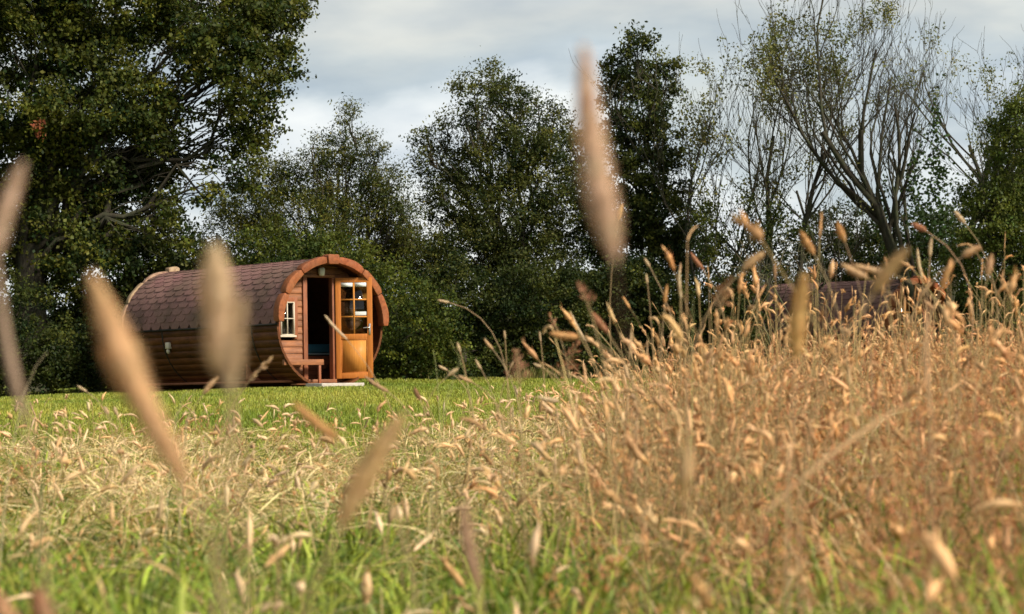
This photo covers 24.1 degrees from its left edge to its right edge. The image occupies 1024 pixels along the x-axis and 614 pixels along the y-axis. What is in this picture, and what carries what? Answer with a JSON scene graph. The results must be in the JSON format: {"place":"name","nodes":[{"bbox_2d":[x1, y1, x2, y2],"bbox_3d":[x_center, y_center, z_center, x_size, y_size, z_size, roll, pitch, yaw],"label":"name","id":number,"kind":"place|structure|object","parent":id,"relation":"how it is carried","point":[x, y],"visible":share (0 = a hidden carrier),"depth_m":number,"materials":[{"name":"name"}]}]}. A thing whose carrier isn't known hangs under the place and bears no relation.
{"place":"outdoors","nodes":[
{"label":"outdoors","id":0,"kind":"place"},
{"bbox_2d":[0,365,1010,397],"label":"rough grass","id":1,"kind":"structure","parent":0,"point":[537,374],"depth_m":49.63,"materials":[{"name":"green plant"}]},
{"bbox_2d":[0,350,1013,457],"bbox_3d":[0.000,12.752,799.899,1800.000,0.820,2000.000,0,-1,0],"label":"ground","id":2,"kind":"structure","parent":0,"point":[66,388],"depth_m":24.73,"materials":[{"name":"green plant"}]},
{"bbox_2d":[0,592,17,613],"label":"seed head stem","id":3,"kind":"object","parent":2,"relation":"on","point":[6,607],"visible":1,"depth_m":2.06,"materials":[{"name":"beige plant"}]},
{"bbox_2d":[0,160,27,251],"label":"seed head stem","id":4,"kind":"object","parent":2,"relation":"on","point":[9,197],"visible":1,"depth_m":1.52,"materials":[{"name":"beige plant"}]},
{"bbox_2d":[0,355,44,562],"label":"grass stalk","id":5,"kind":"object","parent":2,"relation":"on","point":[8,474],"depth_m":4.99,"materials":[{"name":"plant"}]},
{"bbox_2d":[0,265,50,613],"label":"seed head stem","id":6,"kind":"object","parent":2,"relation":"on","point":[10,361],"visible":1,"depth_m":1.65,"materials":[{"name":"beige plant"}]},
{"bbox_2d":[26,583,58,613],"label":"seed head stem","id":7,"kind":"object","parent":2,"relation":"on","point":[37,604],"visible":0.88,"depth_m":2.06,"materials":[{"name":"brown plant"}]},
{"bbox_2d":[37,401,55,578],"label":"grass stalk","id":8,"kind":"object","parent":2,"relation":"on","point":[42,492],"depth_m":4.99,"materials":[{"name":"plant"}]},
{"bbox_2d":[0,263,95,396],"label":"hedge bush","id":9,"kind":"object","parent":2,"relation":"on","point":[50,361],"visible":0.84,"depth_m":46.29,"materials":[{"name":"green plant"}]},
{"bbox_2d":[28,296,126,392],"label":"hedge bush","id":10,"kind":"object","parent":2,"relation":"on","point":[100,382],"visible":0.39,"depth_m":46.88,"materials":[{"name":"green plant"}]},
{"bbox_2d":[77,385,113,536],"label":"seed head stem","id":11,"kind":"object","parent":2,"relation":"on","point":[82,389],"visible":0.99,"depth_m":8.00,"materials":[{"name":"beige plant"}]},
{"bbox_2d":[103,406,122,531],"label":"seed head stem","id":12,"kind":"object","parent":2,"relation":"on","point":[106,409],"visible":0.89,"depth_m":8.28,"materials":[{"name":"beige plant"}]},
{"bbox_2d":[113,406,127,516],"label":"seed head stem","id":13,"kind":"object","parent":2,"relation":"on","point":[115,410],"visible":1,"depth_m":8.28,"materials":[{"name":"beige plant"}]},
{"bbox_2d":[87,270,230,613],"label":"seed head stem","id":14,"kind":"object","parent":2,"relation":"on","point":[122,355],"visible":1,"depth_m":1.37,"materials":[{"name":"beige plant"}]},
{"bbox_2d":[70,216,247,341],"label":"hedge bush","id":15,"kind":"object","parent":2,"relation":"on","point":[178,256],"visible":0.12,"depth_m":49.98,"materials":[{"name":"green plant"}]},
{"bbox_2d":[0,0,325,392],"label":"oak tree","id":16,"kind":"object","parent":2,"relation":"on","point":[45,136],"visible":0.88,"depth_m":50.02,"materials":[{"name":"green plant"}]},
{"bbox_2d":[164,390,187,576],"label":"grass stalk","id":17,"kind":"object","parent":2,"relation":"on","point":[168,493],"depth_m":5.99,"materials":[{"name":"beige plant"}]},
{"bbox_2d":[177,391,194,578],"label":"grass stalk","id":18,"kind":"object","parent":2,"relation":"on","point":[181,488],"depth_m":5.99,"materials":[{"name":"plant"}]},
{"bbox_2d":[176,377,217,578],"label":"seed head stem","id":19,"kind":"object","parent":2,"relation":"on","point":[209,385],"visible":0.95,"depth_m":6.20,"materials":[{"name":"beige plant"}]},
{"bbox_2d":[195,242,249,613],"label":"seed head stem","id":20,"kind":"object","parent":2,"relation":"on","point":[216,295],"visible":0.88,"depth_m":1.44,"materials":[{"name":"beige plant"}]},
{"bbox_2d":[214,295,248,613],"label":"seed head stem","id":21,"kind":"object","parent":2,"relation":"on","point":[235,346],"visible":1,"depth_m":1.41,"materials":[{"name":"beige plant"}]},
{"bbox_2d":[201,356,272,576],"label":"panicle stem","id":22,"kind":"object","parent":2,"relation":"on","point":[263,367],"visible":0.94,"depth_m":6.00,"materials":[{"name":"beige plant"}]},
{"bbox_2d":[121,254,388,389],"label":"barrel cabin","id":23,"kind":"object","parent":2,"relation":"on","point":[291,330],"visible":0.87,"depth_m":43.04,"materials":[{"name":"brown wood"}]},
{"bbox_2d":[280,302,296,336],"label":"window","id":24,"kind":"structure","parent":23,"relation":"in","point":[284,324],"depth_m":42.25,"materials":[{"name":"white paint"}]},
{"bbox_2d":[335,277,372,378],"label":"door","id":25,"kind":"structure","parent":23,"relation":"in","point":[349,364],"depth_m":42.85,"materials":[{"name":"brown wood"}]},
{"bbox_2d":[276,418,298,613],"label":"grass stalk","id":26,"kind":"object","parent":2,"relation":"on","point":[278,578],"depth_m":3.50,"materials":[{"name":"plant"}]},
{"bbox_2d":[221,214,388,279],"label":"hedge bush","id":27,"kind":"object","parent":2,"relation":"on","point":[304,248],"visible":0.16,"depth_m":49.63,"materials":[{"name":"green plant"}]},
{"bbox_2d":[182,92,462,297],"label":"willow tree","id":28,"kind":"object","parent":2,"relation":"on","point":[321,200],"visible":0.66,"depth_m":52.77,"materials":[{"name":"green plant"}]},
{"bbox_2d":[329,392,352,525],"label":"grass stalk","id":29,"kind":"object","parent":2,"relation":"on","point":[344,440],"depth_m":7.99,"materials":[{"name":"plant"}]},
{"bbox_2d":[303,410,406,613],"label":"seed head stem","id":30,"kind":"object","parent":2,"relation":"on","point":[369,464],"visible":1,"depth_m":1.79,"materials":[{"name":"beige plant"}]},
{"bbox_2d":[292,401,417,613],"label":"seed head stem","id":31,"kind":"object","parent":2,"relation":"on","point":[312,420],"visible":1,"depth_m":2.76,"materials":[{"name":"beige plant"}]},
{"bbox_2d":[324,315,418,522],"bbox_3d":[-0.464,0.466,7.998,0.327,0.885,0.017,0,-1,-2],"label":"seed head stem","id":32,"kind":"object","parent":2,"relation":"on","point":[336,329],"visible":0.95,"depth_m":8.00,"materials":[{"name":"beige plant"}]},
{"bbox_2d":[364,376,432,569],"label":"seed head stem","id":33,"kind":"object","parent":2,"relation":"on","point":[375,384],"visible":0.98,"depth_m":7.00,"materials":[{"name":"beige plant"}]},
{"bbox_2d":[413,387,430,527],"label":"seed head stem","id":34,"kind":"object","parent":2,"relation":"on","point":[416,393],"visible":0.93,"depth_m":8.28,"materials":[{"name":"beige plant"}]},
{"bbox_2d":[360,244,492,381],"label":"hedge bush","id":35,"kind":"object","parent":2,"relation":"on","point":[402,343],"visible":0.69,"depth_m":47.73,"materials":[{"name":"green plant"}]},
{"bbox_2d":[433,351,443,532],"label":"grass stalk","id":36,"kind":"object","parent":2,"relation":"on","point":[441,444],"depth_m":7.99,"materials":[{"name":"beige plant"}]},
{"bbox_2d":[421,367,458,522],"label":"seed head stem","id":37,"kind":"object","parent":2,"relation":"on","point":[452,372],"visible":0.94,"depth_m":7.99,"materials":[{"name":"beige plant"}]},
{"bbox_2d":[422,355,463,609],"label":"grass stalk","id":38,"kind":"object","parent":2,"relation":"on","point":[431,496],"depth_m":4.99,"materials":[{"name":"plant"}]},
{"bbox_2d":[439,365,473,495],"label":"seed head stem","id":39,"kind":"object","parent":2,"relation":"on","point":[442,367],"visible":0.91,"depth_m":8.99,"materials":[{"name":"beige plant"}]},
{"bbox_2d":[456,343,470,503],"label":"seed head stem","id":40,"kind":"object","parent":2,"relation":"on","point":[458,347],"visible":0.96,"depth_m":8.00,"materials":[{"name":"beige plant"}]},
{"bbox_2d":[451,342,484,521],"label":"grass stalk","id":41,"kind":"object","parent":2,"relation":"on","point":[476,431],"depth_m":7.99,"materials":[{"name":"beige plant"}]},
{"bbox_2d":[457,499,483,613],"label":"seed head stem","id":42,"kind":"object","parent":2,"relation":"on","point":[470,553],"visible":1,"depth_m":2.06,"materials":[{"name":"beige plant"}]},
{"bbox_2d":[438,299,510,502],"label":"seed head stem","id":43,"kind":"object","parent":2,"relation":"on","point":[443,301],"visible":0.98,"depth_m":9.00,"materials":[{"name":"beige plant"}]},
{"bbox_2d":[458,375,506,535],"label":"seed head stem","id":44,"kind":"object","parent":2,"relation":"on","point":[462,377],"visible":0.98,"depth_m":6.99,"materials":[{"name":"beige plant"}]},
{"bbox_2d":[409,245,557,377],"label":"hedge bush","id":45,"kind":"object","parent":2,"relation":"on","point":[477,307],"visible":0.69,"depth_m":50.21,"materials":[{"name":"green plant"}]},
{"bbox_2d":[475,359,502,526],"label":"seed head stem","id":46,"kind":"object","parent":2,"relation":"on","point":[477,364],"visible":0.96,"depth_m":8.00,"materials":[{"name":"beige plant"}]},
{"bbox_2d":[484,338,521,523],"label":"seed head stem","id":47,"kind":"object","parent":2,"relation":"on","point":[487,343],"visible":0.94,"depth_m":7.99,"materials":[{"name":"beige plant"}]},
{"bbox_2d":[503,330,507,498],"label":"seed head stem","id":48,"kind":"object","parent":2,"relation":"on","point":[504,334],"visible":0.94,"depth_m":8.99,"materials":[{"name":"beige plant"}]},
{"bbox_2d":[497,361,513,491],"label":"seed head stem","id":49,"kind":"object","parent":2,"relation":"on","point":[497,419],"visible":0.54,"depth_m":9.00,"materials":[{"name":"beige plant"}]},
{"bbox_2d":[397,54,620,335],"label":"alder tree","id":50,"kind":"object","parent":2,"relation":"on","point":[500,242],"visible":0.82,"depth_m":53.55,"materials":[{"name":"green plant"}]},
{"bbox_2d":[0,270,1022,389],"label":"undergrowth","id":51,"kind":"object","parent":2,"relation":"on","point":[983,314],"visible":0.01,"depth_m":61.91,"materials":[{"name":"green plant"}]},
{"bbox_2d":[505,349,531,605],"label":"panicle stem","id":52,"kind":"object","parent":2,"relation":"on","point":[516,367],"visible":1,"depth_m":5.00,"materials":[{"name":"brown plant"}]},
{"bbox_2d":[539,331,546,499],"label":"seed head stem","id":53,"kind":"object","parent":2,"relation":"on","point":[545,401],"visible":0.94,"depth_m":8.99,"materials":[{"name":"beige plant"}]},
{"bbox_2d":[533,363,573,522],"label":"seed head stem","id":54,"kind":"object","parent":2,"relation":"on","point":[538,365],"visible":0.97,"depth_m":7.99,"materials":[{"name":"beige plant"}]},
{"bbox_2d":[548,312,576,539],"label":"panicle stem","id":55,"kind":"object","parent":2,"relation":"on","point":[554,323],"visible":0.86,"depth_m":7.00,"materials":[{"name":"brown plant"}]},
{"bbox_2d":[490,249,641,377],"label":"hedge bush","id":56,"kind":"object","parent":2,"relation":"on","point":[566,295],"visible":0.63,"depth_m":50.41,"materials":[{"name":"green plant"}]},
{"bbox_2d":[537,395,594,554],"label":"seed head stem","id":57,"kind":"object","parent":2,"relation":"on","point":[549,399],"visible":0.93,"depth_m":6.89,"materials":[{"name":"beige plant"}]},
{"bbox_2d":[553,339,581,507],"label":"panicle stem","id":58,"kind":"object","parent":2,"relation":"on","point":[577,342],"visible":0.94,"depth_m":7.00,"materials":[{"name":"beige plant"}]},
{"bbox_2d":[570,311,607,497],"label":"seed head stem","id":59,"kind":"object","parent":2,"relation":"on","point":[580,332],"visible":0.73,"depth_m":8.28,"materials":[{"name":"beige plant"}]},
{"bbox_2d":[550,330,637,551],"bbox_3d":[0.186,0.476,5.533,0.207,0.848,0.051,0,-1,-8],"label":"seed head stem","id":60,"kind":"object","parent":2,"relation":"on","point":[565,336],"visible":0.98,"depth_m":5.52,"materials":[{"name":"beige plant"}]},
{"bbox_2d":[576,281,616,613],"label":"panicle stem","id":61,"kind":"object","parent":2,"relation":"on","point":[582,288],"visible":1,"depth_m":4.50,"materials":[{"name":"brown plant"}]},
{"bbox_2d":[571,43,645,613],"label":"seed head stem","id":62,"kind":"object","parent":2,"relation":"on","point":[597,173],"visible":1,"depth_m":1.38,"materials":[{"name":"beige plant"}]},
{"bbox_2d":[610,203,623,466],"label":"seed head stem","id":63,"kind":"object","parent":2,"relation":"on","point":[622,207],"visible":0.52,"depth_m":8.28,"materials":[{"name":"beige plant"}]},
{"bbox_2d":[591,311,646,595],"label":"seed head stem","id":64,"kind":"object","parent":2,"relation":"on","point":[600,323],"visible":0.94,"depth_m":5.51,"materials":[{"name":"beige plant"}]},
{"bbox_2d":[564,19,721,367],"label":"poplar tree","id":65,"kind":"object","parent":2,"relation":"on","point":[645,217],"visible":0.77,"depth_m":54.51,"materials":[{"name":"green plant"}]},
{"bbox_2d":[645,274,654,503],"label":"seed head stem","id":66,"kind":"object","parent":2,"relation":"on","point":[646,277],"visible":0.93,"depth_m":8.00,"materials":[{"name":"beige plant"}]},
{"bbox_2d":[580,248,723,373],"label":"hedge bush","id":67,"kind":"object","parent":2,"relation":"on","point":[643,308],"visible":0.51,"depth_m":51.19,"materials":[{"name":"green plant"}]},
{"bbox_2d":[659,284,667,535],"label":"seed head stem","id":68,"kind":"object","parent":2,"relation":"on","point":[665,294],"visible":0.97,"depth_m":7.00,"materials":[{"name":"beige plant"}]},
{"bbox_2d":[644,258,682,455],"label":"seed head stem","id":69,"kind":"object","parent":2,"relation":"on","point":[647,263],"visible":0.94,"depth_m":8.00,"materials":[{"name":"beige plant"}]},
{"bbox_2d":[677,269,686,518],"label":"seed head stem","id":70,"kind":"object","parent":2,"relation":"on","point":[680,283],"visible":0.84,"depth_m":7.00,"materials":[{"name":"beige plant"}]},
{"bbox_2d":[691,330,692,479],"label":"grass stalk","id":71,"kind":"object","parent":2,"relation":"on","point":[691,418],"depth_m":6.00,"materials":[{"name":"beige plant"}]},
{"bbox_2d":[690,253,727,429],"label":"seed head stem","id":72,"kind":"object","parent":2,"relation":"on","point":[697,262],"visible":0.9,"depth_m":8.28,"materials":[{"name":"beige plant"}]},
{"bbox_2d":[705,275,733,595],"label":"panicle stem","id":73,"kind":"object","parent":2,"relation":"on","point":[727,282],"visible":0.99,"depth_m":5.00,"materials":[{"name":"brown plant"}]},
{"bbox_2d":[687,251,765,587],"bbox_3d":[0.445,0.382,4.963,0.166,1.004,0.030,0,-1,0],"label":"seed head stem","id":74,"kind":"object","parent":2,"relation":"on","point":[750,262],"visible":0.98,"depth_m":4.96,"materials":[{"name":"beige plant"}]},
{"bbox_2d":[568,0,887,317],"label":"sapling tree","id":75,"kind":"object","parent":2,"relation":"on","point":[704,141],"visible":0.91,"depth_m":53.05,"materials":[{"name":"green plant"}]},
{"bbox_2d":[658,182,817,375],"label":"hedge bush","id":76,"kind":"object","parent":2,"relation":"on","point":[719,243],"visible":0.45,"depth_m":51.22,"materials":[{"name":"green plant"}]},
{"bbox_2d":[714,230,835,361],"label":"bush","id":77,"kind":"object","parent":2,"relation":"on","point":[791,271],"visible":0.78,"depth_m":50.55,"materials":[{"name":"green plant"}]},
{"bbox_2d":[682,20,897,281],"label":"crooked tree","id":78,"kind":"object","parent":2,"relation":"on","point":[830,185],"visible":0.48,"depth_m":55.22,"materials":[{"name":"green plant"}]},
{"bbox_2d":[673,0,915,368],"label":"ash tree","id":79,"kind":"object","parent":2,"relation":"on","point":[833,73],"visible":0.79,"depth_m":52.87,"materials":[{"name":"green plant"}]},
{"bbox_2d":[786,272,811,613],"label":"seed head stem","id":80,"kind":"object","parent":2,"relation":"on","point":[797,322],"visible":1,"depth_m":2.75,"materials":[{"name":"beige plant"}]},
{"bbox_2d":[734,400,910,613],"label":"seed head stem","id":81,"kind":"object","parent":2,"relation":"on","point":[837,450],"visible":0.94,"depth_m":3.17,"materials":[{"name":"beige plant"}]},
{"bbox_2d":[799,230,850,604],"bbox_3d":[0.716,0.345,5.497,0.119,1.051,0.050,0,-1,13],"label":"seed head stem","id":82,"kind":"object","parent":2,"relation":"on","point":[808,245],"visible":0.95,"depth_m":5.51,"materials":[{"name":"beige plant"}]},
{"bbox_2d":[755,195,903,284],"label":"hedge bush","id":83,"kind":"object","parent":2,"relation":"on","point":[849,243],"visible":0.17,"depth_m":59.68,"materials":[{"name":"green plant"}]},
{"bbox_2d":[706,276,954,375],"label":"barrel cabin","id":84,"kind":"object","parent":2,"relation":"on","point":[895,285],"visible":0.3,"depth_m":52.89,"materials":[{"name":"wood"}]},
{"bbox_2d":[899,294,912,351],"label":"door","id":85,"kind":"structure","parent":84,"relation":"in","point":[901,300],"depth_m":52.74,"materials":[{"name":"brown wood"}]},
{"bbox_2d":[797,246,908,613],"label":"seed head stem","id":86,"kind":"object","parent":2,"relation":"on","point":[885,275],"visible":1,"depth_m":2.76,"materials":[{"name":"beige plant"}]},
{"bbox_2d":[834,221,872,565],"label":"seed head stem","id":87,"kind":"object","parent":2,"relation":"on","point":[840,233],"visible":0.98,"depth_m":5.80,"materials":[{"name":"beige plant"}]},
{"bbox_2d":[732,0,1023,364],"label":"bare tree","id":88,"kind":"object","parent":2,"relation":"on","point":[890,230],"visible":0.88,"depth_m":52.16,"materials":[{"name":"brown plant"}]},
{"bbox_2d":[840,263,930,561],"bbox_3d":[0.774,0.382,4.971,0.187,0.951,0.029,0,-1,-6],"label":"seed head stem","id":89,"kind":"object","parent":2,"relation":"on","point":[855,272],"visible":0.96,"depth_m":4.97,"materials":[{"name":"beige plant"}]},
{"bbox_2d":[850,263,960,604],"bbox_3d":[0.812,0.380,4.949,0.226,0.945,0.040,0,-1,6],"label":"seed head stem","id":90,"kind":"object","parent":2,"relation":"on","point":[867,268],"visible":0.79,"depth_m":4.96,"materials":[{"name":"beige plant"}]},
{"bbox_2d":[842,200,997,366],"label":"hedge bush","id":91,"kind":"object","parent":2,"relation":"on","point":[924,262],"visible":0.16,"depth_m":59.70,"materials":[{"name":"green plant"}]},
{"bbox_2d":[916,247,929,480],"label":"seed head stem","id":92,"kind":"object","parent":2,"relation":"on","point":[919,265],"visible":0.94,"depth_m":8.28,"materials":[{"name":"beige plant"}]},
{"bbox_2d":[923,298,933,613],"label":"seed head stem","id":93,"kind":"object","parent":2,"relation":"on","point":[926,377],"visible":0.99,"depth_m":3.03,"materials":[{"name":"beige plant"}]},
{"bbox_2d":[924,238,932,488],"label":"seed head stem","id":94,"kind":"object","parent":2,"relation":"on","point":[930,248],"visible":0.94,"depth_m":7.00,"materials":[{"name":"beige plant"}]},
{"bbox_2d":[843,3,1022,343],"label":"bare tree","id":95,"kind":"object","parent":2,"relation":"on","point":[971,155],"visible":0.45,"depth_m":57.51,"materials":[{"name":"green plant"}]},
{"bbox_2d":[917,260,954,519],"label":"seed head stem","id":96,"kind":"object","parent":2,"relation":"on","point":[943,281],"visible":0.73,"depth_m":5.51,"materials":[{"name":"beige plant"}]},
{"bbox_2d":[911,222,973,496],"bbox_3d":[1.237,0.292,6.902,0.182,1.080,0.041,0,-1,0],"label":"seed head stem","id":97,"kind":"object","parent":2,"relation":"on","point":[920,227],"visible":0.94,"depth_m":6.90,"materials":[{"name":"beige plant"}]},
{"bbox_2d":[905,245,981,599],"bbox_3d":[0.944,0.348,5.221,0.174,0.973,0.064,0,-1,0],"label":"seed head stem","id":98,"kind":"object","parent":2,"relation":"on","point":[971,250],"visible":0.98,"depth_m":5.24,"materials":[{"name":"beige plant"}]},
{"bbox_2d":[954,211,998,456],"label":"seed head stem","id":99,"kind":"object","parent":2,"relation":"on","point":[959,217],"visible":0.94,"depth_m":8.28,"materials":[{"name":"beige plant"}]},
{"bbox_2d":[931,73,1023,346],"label":"tree","id":100,"kind":"object","parent":2,"relation":"on","point":[1005,214],"visible":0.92,"depth_m":49.54,"materials":[{"name":"green plant"}]},
{"bbox_2d":[974,254,994,537],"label":"seed head stem","id":101,"kind":"object","parent":2,"relation":"on","point":[988,266],"visible":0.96,"depth_m":5.52,"materials":[{"name":"beige plant"}]},
{"bbox_2d":[0,381,1023,613],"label":"meadow grass","id":102,"kind":"structure","parent":0,"point":[336,584],"depth_m":6.32,"materials":[{"name":"plant"}]},
{"bbox_2d":[0,209,1023,613],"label":"seed head grass","id":103,"kind":"structure","parent":0,"point":[684,473],"depth_m":6.70,"materials":[{"name":"beige plant"}]},
{"bbox_2d":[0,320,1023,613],"bbox_3d":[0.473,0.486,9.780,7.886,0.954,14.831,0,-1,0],"label":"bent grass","id":104,"kind":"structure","parent":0,"point":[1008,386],"depth_m":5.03,"materials":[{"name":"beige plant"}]},
{"bbox_2d":[0,0,1023,314],"label":"sky","id":105,"kind":"structure","parent":0,"point":[390,54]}
]}

